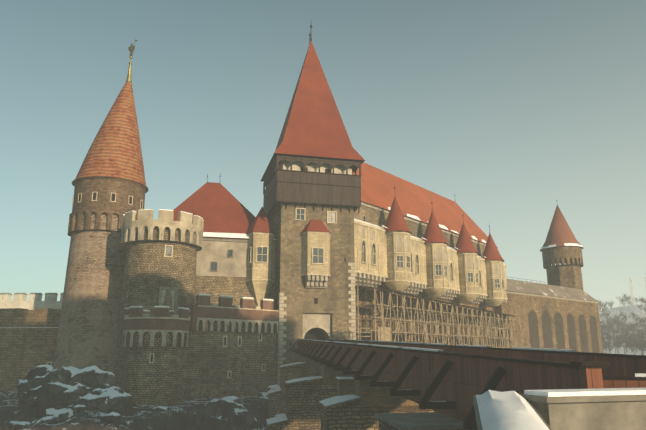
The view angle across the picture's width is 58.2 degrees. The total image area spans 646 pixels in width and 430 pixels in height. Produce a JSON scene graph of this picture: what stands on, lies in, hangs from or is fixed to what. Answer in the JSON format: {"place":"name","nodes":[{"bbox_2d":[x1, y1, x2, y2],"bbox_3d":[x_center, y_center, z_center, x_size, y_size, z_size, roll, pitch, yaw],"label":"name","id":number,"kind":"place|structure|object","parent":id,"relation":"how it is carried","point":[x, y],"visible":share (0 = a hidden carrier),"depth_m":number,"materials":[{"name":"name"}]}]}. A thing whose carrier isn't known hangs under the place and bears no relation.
{"place":"outdoors","nodes":[
{"label":"outdoors","id":0,"kind":"place"},
{"bbox_2d":[0,304,645,429],"bbox_3d":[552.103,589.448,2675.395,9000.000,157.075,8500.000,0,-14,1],"label":"ground","id":1,"kind":"structure","parent":0,"point":[140,417],"depth_m":56.05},
{"bbox_2d":[0,308,60,390],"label":"curtain wall","id":2,"kind":"structure","parent":1,"relation":"on","point":[28,338],"depth_m":83.89,"materials":[{"name":"brown"}]},
{"bbox_2d":[0,293,62,309],"bbox_3d":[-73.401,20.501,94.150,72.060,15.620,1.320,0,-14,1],"label":"battlement","id":3,"kind":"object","parent":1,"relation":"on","point":[35,301],"depth_m":94.57,"materials":[{"name":"beige stone"}]},
{"bbox_2d":[53,40,148,373],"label":"round tower","id":4,"kind":"structure","parent":1,"relation":"on","point":[109,185],"depth_m":79.12,"materials":[{"name":"brick"}]},
{"bbox_2d":[0,390,266,429],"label":"bushes","id":5,"kind":"object","parent":1,"relation":"on","point":[92,421],"visible":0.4,"depth_m":54.49,"materials":[{"name":"brown plant"}]},
{"bbox_2d":[8,405,285,429],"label":"bank stones","id":6,"kind":"object","parent":1,"relation":"on","point":[113,417],"visible":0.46,"depth_m":51.90,"materials":[{"name":"grey stone"}]},
{"bbox_2d":[16,364,279,424],"bbox_3d":[-13.438,20.337,60.959,33.847,9.142,12.040,7,-15,-28],"label":"outcrop rock","id":7,"kind":"object","parent":1,"relation":"on","point":[62,391],"visible":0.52,"depth_m":54.54,"materials":[{"name":"grey stone"}]},
{"bbox_2d":[122,306,190,404],"bbox_3d":[-18.455,21.045,62.467,7.172,21.770,7.135,0,-14,1],"label":"brick bastion","id":8,"kind":"object","parent":1,"relation":"on","point":[156,343],"visible":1,"depth_m":61.35,"materials":[{"name":"brick"}]},
{"bbox_2d":[114,209,203,390],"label":"round tower","id":9,"kind":"structure","parent":1,"relation":"on","point":[160,259],"depth_m":71.96,"materials":[{"name":"stone"}]},
{"bbox_2d":[173,173,275,331],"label":"building","id":10,"kind":"structure","parent":1,"relation":"on","point":[236,257],"depth_m":83.17,"materials":[{"name":"paint"}]},
{"bbox_2d":[182,293,278,399],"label":"barbican wall","id":11,"kind":"structure","parent":1,"relation":"on","point":[217,363],"depth_m":72.03,"materials":[{"name":"stone"}]},
{"bbox_2d":[261,25,371,385],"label":"gate tower","id":12,"kind":"structure","parent":1,"relation":"on","point":[311,194],"depth_m":82.59,"materials":[{"name":"stone"}]},
{"bbox_2d":[266,353,468,429],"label":"bridge piers","id":13,"kind":"structure","parent":1,"relation":"on","point":[309,394],"depth_m":32.69,"materials":[{"name":"brown stone"}]},
{"bbox_2d":[353,162,507,346],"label":"palace wing","id":14,"kind":"structure","parent":1,"relation":"on","point":[412,238],"depth_m":100.23,"materials":[{"name":"beige stone"}]},
{"bbox_2d":[356,285,516,347],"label":"scaffolding","id":15,"kind":"object","parent":1,"relation":"on","point":[384,332],"visible":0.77,"depth_m":97.00,"materials":[{"name":"brown wood"}]},
{"bbox_2d":[493,277,602,352],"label":"building","id":16,"kind":"structure","parent":1,"relation":"on","point":[552,317],"depth_m":135.24,"materials":[{"name":"stone"}]},
{"bbox_2d":[473,388,645,429],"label":"wall","id":17,"kind":"structure","parent":1,"relation":"on","point":[593,409],"depth_m":8.04,"materials":[{"name":"concrete"}]},
{"bbox_2d":[540,200,583,299],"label":"tower","id":18,"kind":"structure","parent":1,"relation":"on","point":[562,245],"depth_m":156.71,"materials":[{"name":"brown stone"}]},
{"bbox_2d":[597,293,645,354],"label":"hill trees","id":19,"kind":"object","parent":1,"relation":"on","point":[637,340],"visible":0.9,"depth_m":439.70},
{"bbox_2d":[629,274,645,306],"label":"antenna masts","id":20,"kind":"object","parent":1,"relation":"on","point":[631,295],"visible":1,"depth_m":591.41},
{"bbox_2d":[0,0,645,310],"label":"sky","id":21,"kind":"structure","parent":0,"point":[510,109],"materials":[{"name":"blue"}]},
{"bbox_2d":[290,338,645,429],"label":"bridge","id":22,"kind":"structure","parent":0,"point":[446,378],"depth_m":16.70,"materials":[{"name":"brown wood"}]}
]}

